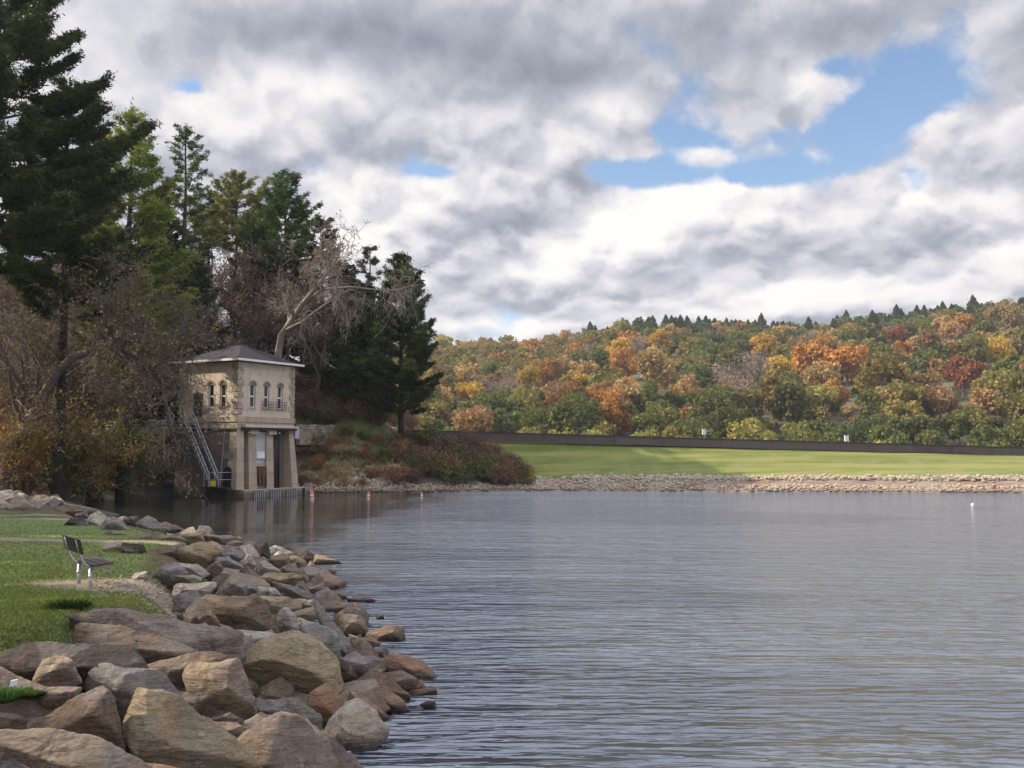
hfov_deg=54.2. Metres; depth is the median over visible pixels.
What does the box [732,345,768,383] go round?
hillside tree
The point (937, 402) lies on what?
hillside tree
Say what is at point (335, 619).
rock
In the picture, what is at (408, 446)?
shrub
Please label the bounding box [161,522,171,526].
rock
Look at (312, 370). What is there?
shrub
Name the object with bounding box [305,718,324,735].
rock
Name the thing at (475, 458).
shrub
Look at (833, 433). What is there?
hillside tree
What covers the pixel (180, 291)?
autumn tree
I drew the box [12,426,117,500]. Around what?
shrub
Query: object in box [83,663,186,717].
boulder
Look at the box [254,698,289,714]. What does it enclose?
boulder
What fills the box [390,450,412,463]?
shrub
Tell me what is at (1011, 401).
hillside tree
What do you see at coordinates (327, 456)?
shrub
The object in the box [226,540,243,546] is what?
boulder
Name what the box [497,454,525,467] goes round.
shrub
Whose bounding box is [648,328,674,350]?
hillside tree
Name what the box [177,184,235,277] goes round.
pine tree
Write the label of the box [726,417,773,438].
hillside tree
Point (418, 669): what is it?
boulder
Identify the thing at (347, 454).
shrub
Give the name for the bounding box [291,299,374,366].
autumn tree
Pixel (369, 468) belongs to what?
shrub
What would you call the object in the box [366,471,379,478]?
shrub
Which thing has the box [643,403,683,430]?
hillside tree
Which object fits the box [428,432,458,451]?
shrub
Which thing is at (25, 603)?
lawn grass
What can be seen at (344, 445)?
shrub
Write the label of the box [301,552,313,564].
boulder
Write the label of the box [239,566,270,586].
boulder
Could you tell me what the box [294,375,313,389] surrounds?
shrub
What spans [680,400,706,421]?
hillside tree
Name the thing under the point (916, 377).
hillside tree
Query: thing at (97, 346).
bare tree
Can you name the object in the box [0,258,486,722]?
ground
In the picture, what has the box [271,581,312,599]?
boulder
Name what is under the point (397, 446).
shrub
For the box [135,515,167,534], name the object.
boulder
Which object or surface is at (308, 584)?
rock
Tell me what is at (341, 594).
boulder
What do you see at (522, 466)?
shrub
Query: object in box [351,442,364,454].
shrub
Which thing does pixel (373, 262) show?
pine tree
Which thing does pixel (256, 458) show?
valve house
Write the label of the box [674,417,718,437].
hillside tree
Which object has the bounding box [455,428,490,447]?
shrub
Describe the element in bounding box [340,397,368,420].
shrub
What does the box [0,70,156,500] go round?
pine tree
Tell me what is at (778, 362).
hillside tree
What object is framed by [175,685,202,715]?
rock
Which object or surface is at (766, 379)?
hillside tree
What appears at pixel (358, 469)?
shrub
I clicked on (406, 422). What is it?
shrub
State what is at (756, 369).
hillside tree
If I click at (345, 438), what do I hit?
shrub
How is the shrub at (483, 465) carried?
on the ground at (48, 513)
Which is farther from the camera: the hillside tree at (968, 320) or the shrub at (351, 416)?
the hillside tree at (968, 320)
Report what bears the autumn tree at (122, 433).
on the ground at (48, 513)
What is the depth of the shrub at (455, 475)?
78.26 m
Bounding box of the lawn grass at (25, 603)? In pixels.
[0,519,186,651]
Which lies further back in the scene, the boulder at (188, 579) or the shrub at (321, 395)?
the shrub at (321, 395)
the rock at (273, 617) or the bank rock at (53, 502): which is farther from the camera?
the bank rock at (53, 502)
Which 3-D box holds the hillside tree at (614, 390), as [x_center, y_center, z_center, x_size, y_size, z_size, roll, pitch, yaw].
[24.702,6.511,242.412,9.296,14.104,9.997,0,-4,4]
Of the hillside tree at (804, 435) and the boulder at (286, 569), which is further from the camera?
the hillside tree at (804, 435)
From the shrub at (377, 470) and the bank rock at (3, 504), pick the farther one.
the shrub at (377, 470)
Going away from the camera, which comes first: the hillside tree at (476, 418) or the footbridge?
the footbridge
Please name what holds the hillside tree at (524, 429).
on the hills
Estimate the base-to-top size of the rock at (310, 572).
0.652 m
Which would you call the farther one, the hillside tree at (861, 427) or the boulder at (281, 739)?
the hillside tree at (861, 427)
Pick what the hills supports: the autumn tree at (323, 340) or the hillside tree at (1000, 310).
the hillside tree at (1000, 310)
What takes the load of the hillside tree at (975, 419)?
on the hills
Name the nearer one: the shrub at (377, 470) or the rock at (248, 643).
the rock at (248, 643)
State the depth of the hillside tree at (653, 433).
203.22 m
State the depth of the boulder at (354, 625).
17.11 m
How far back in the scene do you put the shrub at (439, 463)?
78.75 m
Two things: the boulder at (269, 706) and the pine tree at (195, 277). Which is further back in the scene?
the pine tree at (195, 277)
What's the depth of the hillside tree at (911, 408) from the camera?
215.95 m
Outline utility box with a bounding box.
[844,435,848,441]
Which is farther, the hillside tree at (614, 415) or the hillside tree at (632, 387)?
the hillside tree at (632, 387)
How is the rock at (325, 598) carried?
on the ground at (48, 513)
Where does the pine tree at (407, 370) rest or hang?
on the ground at (48, 513)
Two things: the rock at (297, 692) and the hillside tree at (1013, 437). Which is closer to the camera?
the rock at (297, 692)
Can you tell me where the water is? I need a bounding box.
[81,491,1023,767]
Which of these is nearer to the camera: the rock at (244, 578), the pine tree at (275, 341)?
the rock at (244, 578)
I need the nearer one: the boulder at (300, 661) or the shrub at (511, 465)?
the boulder at (300, 661)
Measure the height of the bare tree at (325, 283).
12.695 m
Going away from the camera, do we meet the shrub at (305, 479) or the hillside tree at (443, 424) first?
the shrub at (305, 479)
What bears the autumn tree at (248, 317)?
on the ground at (48, 513)
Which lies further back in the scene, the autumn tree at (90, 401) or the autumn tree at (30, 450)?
the autumn tree at (90, 401)
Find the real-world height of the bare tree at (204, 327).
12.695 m
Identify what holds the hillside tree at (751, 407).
on the hills
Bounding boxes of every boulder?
[0,641,147,692]
[0,712,26,729]
[0,728,150,767]
[0,751,28,767]
[29,685,126,752]
[32,656,82,686]
[34,686,81,709]
[55,506,94,516]
[63,517,89,525]
[67,608,245,661]
[72,623,198,663]
[75,511,88,518]
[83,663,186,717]
[87,511,110,524]
[99,518,127,529]
[102,541,122,550]
[103,530,126,534]
[120,542,146,553]
[122,516,139,526]
[122,687,262,767]
[129,533,156,539]
[131,571,147,580]
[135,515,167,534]
[145,762,177,767]
[147,651,231,686]
[149,543,185,558]
[153,563,188,590]
[156,534,186,541]
[166,527,182,533]
[172,562,209,578]
[172,582,216,596]
[173,574,201,583]
[178,532,204,544]
[178,541,222,568]
[182,658,256,720]
[185,596,206,623]
[196,606,221,626]
[201,594,279,633]
[203,534,239,544]
[206,560,222,577]
[210,712,243,723]
[214,556,242,569]
[215,578,246,595]
[215,721,245,737]
[221,545,245,561]
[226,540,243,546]
[237,711,339,767]
[238,629,274,641]
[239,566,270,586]
[241,630,342,694]
[242,555,255,569]
[243,544,259,558]
[246,582,258,595]
[253,541,270,559]
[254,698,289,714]
[256,560,280,574]
[257,586,280,596]
[260,572,308,586]
[260,596,302,612]
[269,553,289,567]
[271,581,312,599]
[272,545,295,555]
[276,607,298,632]
[276,697,322,729]
[280,565,292,572]
[290,555,306,567]
[294,599,325,611]
[294,607,316,621]
[295,581,307,591]
[297,618,313,630]
[299,623,340,659]
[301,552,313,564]
[307,583,324,593]
[307,683,345,729]
[313,554,341,563]
[313,599,351,656]
[316,566,336,575]
[319,732,363,767]
[330,603,357,612]
[332,589,346,600]
[338,614,367,636]
[339,659,357,682]
[343,655,385,678]
[347,598,376,601]
[348,634,358,639]
[348,691,388,720]
[350,636,381,647]
[352,604,367,612]
[356,670,410,702]
[366,625,405,640]
[376,614,383,618]
[380,688,410,712]
[382,653,436,679]
[383,670,417,690]
[407,687,436,695]
[417,679,426,688]
[420,700,435,708]
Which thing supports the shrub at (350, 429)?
on the ground at (48, 513)
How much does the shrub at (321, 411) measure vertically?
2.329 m
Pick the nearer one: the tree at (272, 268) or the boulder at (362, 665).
the boulder at (362, 665)
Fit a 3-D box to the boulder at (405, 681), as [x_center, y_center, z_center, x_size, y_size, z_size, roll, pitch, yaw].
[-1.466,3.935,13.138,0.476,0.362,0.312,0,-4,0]
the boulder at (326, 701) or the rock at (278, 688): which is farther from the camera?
the rock at (278, 688)
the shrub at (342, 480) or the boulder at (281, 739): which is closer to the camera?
the boulder at (281, 739)
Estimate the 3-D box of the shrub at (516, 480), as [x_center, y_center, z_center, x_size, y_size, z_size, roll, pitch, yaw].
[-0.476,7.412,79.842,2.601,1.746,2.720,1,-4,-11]
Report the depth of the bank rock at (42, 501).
48.04 m
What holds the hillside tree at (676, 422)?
on the hills
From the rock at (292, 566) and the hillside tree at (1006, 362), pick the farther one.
the hillside tree at (1006, 362)
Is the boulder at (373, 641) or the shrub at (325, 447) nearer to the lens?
the boulder at (373, 641)
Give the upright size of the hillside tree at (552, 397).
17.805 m
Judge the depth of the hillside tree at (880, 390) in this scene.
230.58 m
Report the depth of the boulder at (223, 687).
9.99 m
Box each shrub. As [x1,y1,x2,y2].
[0,450,66,493]
[4,442,71,482]
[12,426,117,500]
[68,465,115,500]
[103,465,144,492]
[130,462,175,489]
[136,447,172,479]
[152,444,176,471]
[290,352,319,372]
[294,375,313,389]
[294,387,324,407]
[294,394,319,419]
[295,349,328,371]
[295,385,335,406]
[295,445,310,452]
[297,462,312,471]
[297,472,312,484]
[298,377,324,395]
[300,459,313,470]
[300,467,316,476]
[303,403,321,422]
[304,372,327,389]
[304,397,348,423]
[304,457,326,469]
[305,363,318,373]
[307,472,319,480]
[310,454,327,462]
[311,395,354,422]
[312,391,345,423]
[313,477,323,486]
[316,396,349,414]
[317,443,334,454]
[317,453,333,461]
[319,458,340,469]
[319,467,336,477]
[322,471,337,481]
[323,465,338,475]
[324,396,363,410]
[325,436,340,446]
[328,442,339,452]
[332,466,352,477]
[334,446,346,454]
[335,423,353,437]
[335,472,358,486]
[336,439,353,451]
[337,440,354,453]
[338,455,358,468]
[338,462,354,476]
[339,436,350,443]
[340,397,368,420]
[340,448,359,461]
[341,438,355,446]
[342,450,354,458]
[343,425,355,433]
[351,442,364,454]
[352,398,391,422]
[353,465,362,473]
[355,447,374,458]
[355,478,368,485]
[356,429,367,437]
[356,441,372,451]
[358,460,371,468]
[359,463,380,473]
[362,410,394,425]
[362,432,374,440]
[364,433,385,444]
[364,469,380,477]
[366,454,380,462]
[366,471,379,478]
[373,445,387,459]
[375,457,400,474]
[378,470,394,481]
[379,429,405,446]
[379,444,408,465]
[382,439,418,459]
[385,465,416,484]
[387,413,397,426]
[389,460,409,471]
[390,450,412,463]
[394,465,424,483]
[395,426,423,441]
[396,414,421,428]
[398,450,427,473]
[400,442,445,463]
[401,439,424,456]
[404,414,421,427]
[407,451,440,474]
[412,445,453,478]
[414,419,447,444]
[415,430,440,445]
[416,445,444,460]
[422,433,460,451]
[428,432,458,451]
[429,451,474,477]
[437,442,472,465]
[438,441,475,459]
[439,457,476,485]
[443,437,482,454]
[447,453,475,472]
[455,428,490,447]
[456,434,477,446]
[459,441,487,452]
[460,447,493,465]
[460,456,493,475]
[465,446,492,466]
[471,462,497,481]
[473,455,500,481]
[474,451,508,479]
[476,439,504,453]
[476,442,500,452]
[478,468,502,483]
[479,441,506,453]
[479,448,509,463]
[486,464,507,481]
[488,471,516,485]
[491,463,521,486]
[492,466,522,484]
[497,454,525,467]
[498,457,534,476]
[499,459,526,475]
[501,455,528,473]
[511,455,534,477]
[515,467,535,484]
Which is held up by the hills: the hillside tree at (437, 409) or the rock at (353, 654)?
the hillside tree at (437, 409)
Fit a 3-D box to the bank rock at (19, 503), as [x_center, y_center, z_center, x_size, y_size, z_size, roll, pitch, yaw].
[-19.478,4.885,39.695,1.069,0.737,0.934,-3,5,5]
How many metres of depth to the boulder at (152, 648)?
10.78 m
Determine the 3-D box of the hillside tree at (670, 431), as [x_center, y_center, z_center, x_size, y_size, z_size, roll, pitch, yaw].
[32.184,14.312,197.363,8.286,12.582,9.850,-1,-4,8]
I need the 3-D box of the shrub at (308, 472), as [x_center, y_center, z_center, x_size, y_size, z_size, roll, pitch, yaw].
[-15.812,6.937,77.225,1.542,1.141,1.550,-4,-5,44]
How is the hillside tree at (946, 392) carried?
on the hills
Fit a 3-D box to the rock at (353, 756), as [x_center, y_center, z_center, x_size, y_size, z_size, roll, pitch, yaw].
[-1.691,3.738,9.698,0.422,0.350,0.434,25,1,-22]
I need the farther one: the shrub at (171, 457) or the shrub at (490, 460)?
the shrub at (490, 460)
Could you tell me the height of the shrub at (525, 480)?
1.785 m
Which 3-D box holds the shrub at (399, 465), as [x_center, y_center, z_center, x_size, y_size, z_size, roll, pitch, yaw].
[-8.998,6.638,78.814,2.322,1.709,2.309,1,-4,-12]
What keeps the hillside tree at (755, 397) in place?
on the hills
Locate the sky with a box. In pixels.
[0,0,1023,360]
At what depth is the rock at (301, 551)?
29.28 m
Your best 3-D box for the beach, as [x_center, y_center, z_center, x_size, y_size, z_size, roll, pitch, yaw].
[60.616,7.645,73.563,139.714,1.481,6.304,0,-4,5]
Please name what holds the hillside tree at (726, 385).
on the hills
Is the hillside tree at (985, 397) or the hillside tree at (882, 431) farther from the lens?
the hillside tree at (985, 397)
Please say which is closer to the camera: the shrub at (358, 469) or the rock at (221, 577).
the rock at (221, 577)
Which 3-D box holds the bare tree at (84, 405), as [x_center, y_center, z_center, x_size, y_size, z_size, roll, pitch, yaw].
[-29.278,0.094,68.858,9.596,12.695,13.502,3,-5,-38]
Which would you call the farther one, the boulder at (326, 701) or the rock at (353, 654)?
the rock at (353, 654)
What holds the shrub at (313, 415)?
on the ground at (48, 513)
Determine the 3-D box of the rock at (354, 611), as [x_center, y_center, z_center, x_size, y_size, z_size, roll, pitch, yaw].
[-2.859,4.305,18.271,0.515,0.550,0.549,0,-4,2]
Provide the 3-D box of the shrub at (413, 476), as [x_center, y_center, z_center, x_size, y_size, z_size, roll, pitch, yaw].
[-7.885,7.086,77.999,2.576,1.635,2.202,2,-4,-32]
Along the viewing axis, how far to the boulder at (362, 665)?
13.16 m
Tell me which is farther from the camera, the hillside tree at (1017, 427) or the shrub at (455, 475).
the hillside tree at (1017, 427)
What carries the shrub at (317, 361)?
on the ground at (48, 513)
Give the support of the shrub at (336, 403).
on the ground at (48, 513)
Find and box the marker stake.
[10,679,17,687]
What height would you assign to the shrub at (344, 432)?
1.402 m
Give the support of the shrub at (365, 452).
on the ground at (48, 513)
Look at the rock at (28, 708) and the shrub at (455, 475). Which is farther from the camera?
the shrub at (455, 475)
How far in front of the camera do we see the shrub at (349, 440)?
80.41 m
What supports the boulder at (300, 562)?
on the ground at (48, 513)
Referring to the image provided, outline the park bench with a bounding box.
[62,535,113,586]
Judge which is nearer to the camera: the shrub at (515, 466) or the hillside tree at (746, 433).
the shrub at (515, 466)
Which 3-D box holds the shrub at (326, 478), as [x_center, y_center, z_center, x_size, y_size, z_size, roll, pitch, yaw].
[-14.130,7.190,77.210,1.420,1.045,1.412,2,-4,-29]
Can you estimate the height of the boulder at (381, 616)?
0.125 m
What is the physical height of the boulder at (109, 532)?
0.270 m
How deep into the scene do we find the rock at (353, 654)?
13.86 m
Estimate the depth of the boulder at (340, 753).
9.54 m
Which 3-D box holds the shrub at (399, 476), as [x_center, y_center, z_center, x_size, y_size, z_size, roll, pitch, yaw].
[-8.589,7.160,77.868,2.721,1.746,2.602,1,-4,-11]
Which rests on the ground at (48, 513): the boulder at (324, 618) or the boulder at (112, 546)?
the boulder at (112, 546)
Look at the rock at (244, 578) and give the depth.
20.76 m
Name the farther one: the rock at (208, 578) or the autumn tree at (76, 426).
the autumn tree at (76, 426)
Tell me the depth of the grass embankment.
81.74 m
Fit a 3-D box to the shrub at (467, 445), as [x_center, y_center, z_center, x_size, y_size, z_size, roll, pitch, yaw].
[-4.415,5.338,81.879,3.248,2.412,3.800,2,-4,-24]
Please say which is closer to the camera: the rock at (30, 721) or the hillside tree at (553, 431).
the rock at (30, 721)
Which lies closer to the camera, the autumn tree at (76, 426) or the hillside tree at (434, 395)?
the autumn tree at (76, 426)
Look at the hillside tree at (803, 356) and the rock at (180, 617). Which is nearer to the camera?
the rock at (180, 617)
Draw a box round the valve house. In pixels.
[165,345,307,498]
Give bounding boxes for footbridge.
[92,420,178,467]
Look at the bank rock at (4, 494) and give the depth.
48.23 m
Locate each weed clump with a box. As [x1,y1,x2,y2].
[0,685,31,703]
[19,685,50,698]
[40,597,98,610]
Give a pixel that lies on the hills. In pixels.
(836, 417)
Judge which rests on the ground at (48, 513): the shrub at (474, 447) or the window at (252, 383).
the shrub at (474, 447)
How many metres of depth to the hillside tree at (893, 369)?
250.66 m
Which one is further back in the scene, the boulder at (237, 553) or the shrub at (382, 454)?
the shrub at (382, 454)
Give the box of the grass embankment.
[409,437,1023,476]
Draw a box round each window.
[207,380,214,408]
[218,380,226,408]
[249,380,256,408]
[263,381,270,409]
[277,383,283,409]
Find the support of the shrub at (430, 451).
on the ground at (48, 513)
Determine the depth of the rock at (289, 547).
30.83 m
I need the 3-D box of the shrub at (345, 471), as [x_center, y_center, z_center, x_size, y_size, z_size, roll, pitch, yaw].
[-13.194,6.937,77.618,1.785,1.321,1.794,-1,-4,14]
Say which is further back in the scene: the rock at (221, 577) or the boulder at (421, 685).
the rock at (221, 577)
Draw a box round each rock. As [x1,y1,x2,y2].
[0,490,15,498]
[0,500,8,507]
[0,666,53,718]
[2,496,14,502]
[6,497,34,510]
[16,492,27,498]
[26,716,42,728]
[28,499,40,509]
[33,495,48,499]
[36,496,59,504]
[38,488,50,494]
[42,497,63,507]
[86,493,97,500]
[119,690,178,728]
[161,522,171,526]
[167,524,184,532]
[172,590,201,612]
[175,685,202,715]
[177,612,184,620]
[179,527,196,534]
[196,525,214,535]
[205,566,212,581]
[211,568,239,591]
[217,572,269,590]
[221,624,234,629]
[240,556,269,566]
[240,712,270,729]
[243,635,255,650]
[248,678,258,695]
[254,677,294,699]
[269,547,277,556]
[271,615,278,628]
[277,694,307,705]
[278,562,297,569]
[284,545,294,550]
[288,689,303,696]
[291,546,308,556]
[295,565,307,574]
[301,566,330,581]
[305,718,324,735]
[306,582,313,589]
[307,561,317,566]
[309,587,342,611]
[310,573,346,589]
[324,698,389,752]
[332,613,340,626]
[341,679,390,712]
[342,651,362,658]
[343,605,368,625]
[344,639,379,657]
[347,751,358,762]
[375,648,388,657]
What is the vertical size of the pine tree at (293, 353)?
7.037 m
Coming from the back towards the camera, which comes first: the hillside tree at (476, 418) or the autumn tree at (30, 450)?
the hillside tree at (476, 418)
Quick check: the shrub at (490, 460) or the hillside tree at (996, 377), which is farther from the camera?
the hillside tree at (996, 377)
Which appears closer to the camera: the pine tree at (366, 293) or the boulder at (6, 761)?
the boulder at (6, 761)
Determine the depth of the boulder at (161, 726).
8.18 m
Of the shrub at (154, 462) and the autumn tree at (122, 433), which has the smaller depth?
the autumn tree at (122, 433)
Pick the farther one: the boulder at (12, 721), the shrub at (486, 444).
the shrub at (486, 444)
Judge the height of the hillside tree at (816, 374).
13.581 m
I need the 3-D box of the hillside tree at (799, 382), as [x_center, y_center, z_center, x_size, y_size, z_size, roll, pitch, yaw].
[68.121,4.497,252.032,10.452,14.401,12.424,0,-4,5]
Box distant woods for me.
[392,295,1023,442]
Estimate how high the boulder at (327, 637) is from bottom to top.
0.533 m
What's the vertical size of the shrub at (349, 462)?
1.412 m
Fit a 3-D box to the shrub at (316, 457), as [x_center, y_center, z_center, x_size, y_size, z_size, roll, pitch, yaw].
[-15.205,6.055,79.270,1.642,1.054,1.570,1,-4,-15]
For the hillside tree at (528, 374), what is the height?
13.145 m
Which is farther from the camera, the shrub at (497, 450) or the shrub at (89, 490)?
the shrub at (497, 450)
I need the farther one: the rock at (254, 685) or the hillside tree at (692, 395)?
the hillside tree at (692, 395)
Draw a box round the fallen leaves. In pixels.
[0,532,176,649]
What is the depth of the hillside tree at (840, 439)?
193.90 m
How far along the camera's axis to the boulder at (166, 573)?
19.47 m
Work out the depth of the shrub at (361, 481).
76.93 m
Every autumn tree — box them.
[0,247,85,376]
[0,250,80,363]
[0,382,54,434]
[0,384,135,481]
[0,410,59,494]
[31,356,136,445]
[51,314,207,434]
[53,260,153,378]
[67,421,146,503]
[72,422,150,485]
[75,393,180,501]
[119,266,217,329]
[198,242,301,352]
[209,267,300,354]
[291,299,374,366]
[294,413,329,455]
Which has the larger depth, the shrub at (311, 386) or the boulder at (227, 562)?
the shrub at (311, 386)
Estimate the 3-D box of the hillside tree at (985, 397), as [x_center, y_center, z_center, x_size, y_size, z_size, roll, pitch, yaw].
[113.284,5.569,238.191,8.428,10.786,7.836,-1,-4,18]
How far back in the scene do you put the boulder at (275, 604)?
17.76 m
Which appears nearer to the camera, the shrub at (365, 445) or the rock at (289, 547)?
the rock at (289, 547)
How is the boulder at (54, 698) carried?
on the rock at (28, 708)
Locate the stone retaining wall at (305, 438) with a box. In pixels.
[296,424,334,444]
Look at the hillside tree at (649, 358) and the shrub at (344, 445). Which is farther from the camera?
the hillside tree at (649, 358)
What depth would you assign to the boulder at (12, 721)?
7.64 m
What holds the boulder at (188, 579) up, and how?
on the ground at (48, 513)
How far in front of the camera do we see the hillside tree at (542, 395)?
238.18 m
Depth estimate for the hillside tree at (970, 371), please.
266.12 m
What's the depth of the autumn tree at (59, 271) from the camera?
74.02 m
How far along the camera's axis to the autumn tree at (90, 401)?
67.75 m
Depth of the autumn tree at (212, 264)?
86.42 m
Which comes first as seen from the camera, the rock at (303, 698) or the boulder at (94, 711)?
the boulder at (94, 711)
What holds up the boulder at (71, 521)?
on the ground at (48, 513)
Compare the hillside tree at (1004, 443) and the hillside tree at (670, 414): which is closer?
the hillside tree at (1004, 443)
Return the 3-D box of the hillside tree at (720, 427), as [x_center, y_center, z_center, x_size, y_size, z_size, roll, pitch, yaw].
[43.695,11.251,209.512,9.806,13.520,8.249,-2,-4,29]
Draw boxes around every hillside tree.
[388,403,408,429]
[394,374,443,410]
[410,412,434,429]
[414,395,451,423]
[426,383,453,413]
[427,418,446,430]
[435,333,453,347]
[437,425,457,430]
[451,400,498,431]
[454,379,486,400]
[454,392,506,429]
[474,373,497,394]
[483,392,521,428]
[490,408,521,432]
[505,385,544,429]
[514,364,541,387]
[517,426,539,432]
[518,405,564,433]
[525,385,545,412]
[536,357,564,387]
[543,378,591,413]
[546,428,576,433]
[547,390,604,433]
[567,370,599,386]
[580,427,609,434]
[584,385,609,407]
[584,401,638,428]
[588,376,622,392]
[591,392,634,435]
[593,420,617,434]
[597,386,629,401]
[604,336,634,363]
[607,348,638,379]
[608,387,639,435]
[610,319,635,334]
[610,378,644,411]
[629,379,666,412]
[629,428,661,436]
[630,408,666,436]
[635,346,677,386]
[642,399,680,419]
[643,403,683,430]
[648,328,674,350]
[656,425,691,437]
[658,389,687,409]
[661,419,699,435]
[666,373,707,404]
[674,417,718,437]
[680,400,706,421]
[686,384,720,406]
[686,387,735,423]
[696,406,741,438]
[714,381,741,392]
[717,385,748,410]
[721,372,755,392]
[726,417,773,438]
[727,406,765,424]
[729,383,764,416]
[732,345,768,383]
[737,428,778,439]
[743,402,756,417]
[744,350,774,389]
[749,331,777,363]
[756,369,785,427]
[761,419,776,431]
[763,355,791,376]
[764,380,811,421]
[768,379,818,423]
[771,374,804,387]
[777,425,804,440]
[780,418,812,434]
[785,428,827,441]
[789,342,834,385]
[796,419,847,440]
[800,360,841,386]
[800,403,830,425]
[805,380,840,409]
[808,333,836,349]
[823,340,869,385]
[824,378,851,404]
[828,437,849,441]
[838,420,862,442]
[847,413,894,442]
[853,351,911,393]
[854,387,885,416]
[864,423,911,443]
[870,387,889,404]
[871,398,925,419]
[876,382,909,405]
[878,412,917,440]
[884,322,909,342]
[888,379,926,413]
[890,379,929,390]
[891,340,914,356]
[903,367,942,388]
[905,413,944,443]
[913,382,960,418]
[915,428,950,444]
[926,378,953,416]
[935,408,972,444]
[939,320,967,340]
[940,355,986,397]
[952,313,979,334]
[952,404,994,441]
[953,333,988,362]
[963,424,1002,445]
[965,437,1015,446]
[967,387,1001,414]
[969,374,1002,414]
[980,368,1019,392]
[982,298,1023,328]
[982,440,999,445]
[984,335,1017,363]
[986,414,1014,432]
[989,356,1023,374]
[994,370,1023,420]
[996,428,1023,446]
[1003,419,1023,432]
[1012,414,1023,429]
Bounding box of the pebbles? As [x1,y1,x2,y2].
[89,569,180,618]
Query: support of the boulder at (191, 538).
on the ground at (48, 513)
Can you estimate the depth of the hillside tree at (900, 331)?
380.31 m
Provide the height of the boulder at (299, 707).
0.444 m
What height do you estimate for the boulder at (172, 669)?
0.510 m
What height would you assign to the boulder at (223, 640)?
0.683 m
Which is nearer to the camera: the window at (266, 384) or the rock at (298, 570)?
the rock at (298, 570)
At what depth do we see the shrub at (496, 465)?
79.25 m
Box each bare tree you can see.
[0,186,235,502]
[0,266,141,411]
[2,307,193,459]
[21,306,172,470]
[83,229,226,386]
[108,301,268,431]
[140,185,262,319]
[147,276,258,353]
[200,213,331,350]
[209,228,356,348]
[217,240,341,360]
[255,263,394,394]
[260,208,433,359]
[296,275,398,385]
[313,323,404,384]
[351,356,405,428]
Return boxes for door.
[193,393,202,416]
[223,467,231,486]
[257,466,266,485]
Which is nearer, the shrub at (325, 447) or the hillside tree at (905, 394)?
the shrub at (325, 447)
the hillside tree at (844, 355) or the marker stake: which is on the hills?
the hillside tree at (844, 355)
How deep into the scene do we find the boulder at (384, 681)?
12.61 m
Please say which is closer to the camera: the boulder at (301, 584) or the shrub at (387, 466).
the boulder at (301, 584)
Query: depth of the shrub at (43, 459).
60.69 m
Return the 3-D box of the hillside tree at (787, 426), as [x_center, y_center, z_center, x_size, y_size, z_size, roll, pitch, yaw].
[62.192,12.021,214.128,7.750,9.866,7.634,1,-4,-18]
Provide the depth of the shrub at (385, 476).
77.76 m
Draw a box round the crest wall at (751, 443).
[413,430,1023,455]
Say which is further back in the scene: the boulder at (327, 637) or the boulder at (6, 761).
the boulder at (327, 637)
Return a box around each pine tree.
[0,0,162,275]
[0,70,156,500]
[45,96,202,500]
[53,199,123,339]
[118,232,202,482]
[121,184,191,291]
[133,123,231,281]
[150,248,234,359]
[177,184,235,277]
[187,168,280,343]
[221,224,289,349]
[226,267,282,350]
[232,167,326,358]
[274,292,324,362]
[286,215,354,358]
[317,297,389,405]
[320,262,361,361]
[328,279,392,384]
[347,250,446,432]
[354,244,398,358]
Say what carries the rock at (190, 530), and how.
on the ground at (48, 513)
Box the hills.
[325,326,1018,444]
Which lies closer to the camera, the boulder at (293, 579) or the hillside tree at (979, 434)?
the boulder at (293, 579)
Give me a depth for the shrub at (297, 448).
79.80 m
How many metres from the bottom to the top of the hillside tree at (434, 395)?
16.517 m
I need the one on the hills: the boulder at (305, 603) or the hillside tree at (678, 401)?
the hillside tree at (678, 401)
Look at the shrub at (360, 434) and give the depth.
81.08 m
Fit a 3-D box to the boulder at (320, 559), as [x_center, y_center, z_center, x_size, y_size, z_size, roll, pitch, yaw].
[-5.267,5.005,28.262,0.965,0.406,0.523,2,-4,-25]
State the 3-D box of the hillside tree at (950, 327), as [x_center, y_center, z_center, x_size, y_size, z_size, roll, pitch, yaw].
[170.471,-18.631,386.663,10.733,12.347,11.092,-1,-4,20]
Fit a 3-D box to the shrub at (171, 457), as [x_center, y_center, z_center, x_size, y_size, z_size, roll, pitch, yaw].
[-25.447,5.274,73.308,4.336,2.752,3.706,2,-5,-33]
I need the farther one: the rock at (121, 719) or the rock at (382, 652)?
the rock at (382, 652)
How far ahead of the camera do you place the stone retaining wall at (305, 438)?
79.61 m
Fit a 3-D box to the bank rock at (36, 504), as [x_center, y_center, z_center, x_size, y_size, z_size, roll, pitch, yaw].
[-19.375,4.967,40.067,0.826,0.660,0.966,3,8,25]
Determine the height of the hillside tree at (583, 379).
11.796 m
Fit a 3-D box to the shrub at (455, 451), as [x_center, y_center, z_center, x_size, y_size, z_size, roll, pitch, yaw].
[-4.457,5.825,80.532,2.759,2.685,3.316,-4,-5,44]
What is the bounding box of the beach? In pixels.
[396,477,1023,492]
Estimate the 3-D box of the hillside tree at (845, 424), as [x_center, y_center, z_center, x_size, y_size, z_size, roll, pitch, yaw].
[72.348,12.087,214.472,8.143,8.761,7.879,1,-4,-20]
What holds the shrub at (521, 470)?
on the ground at (48, 513)

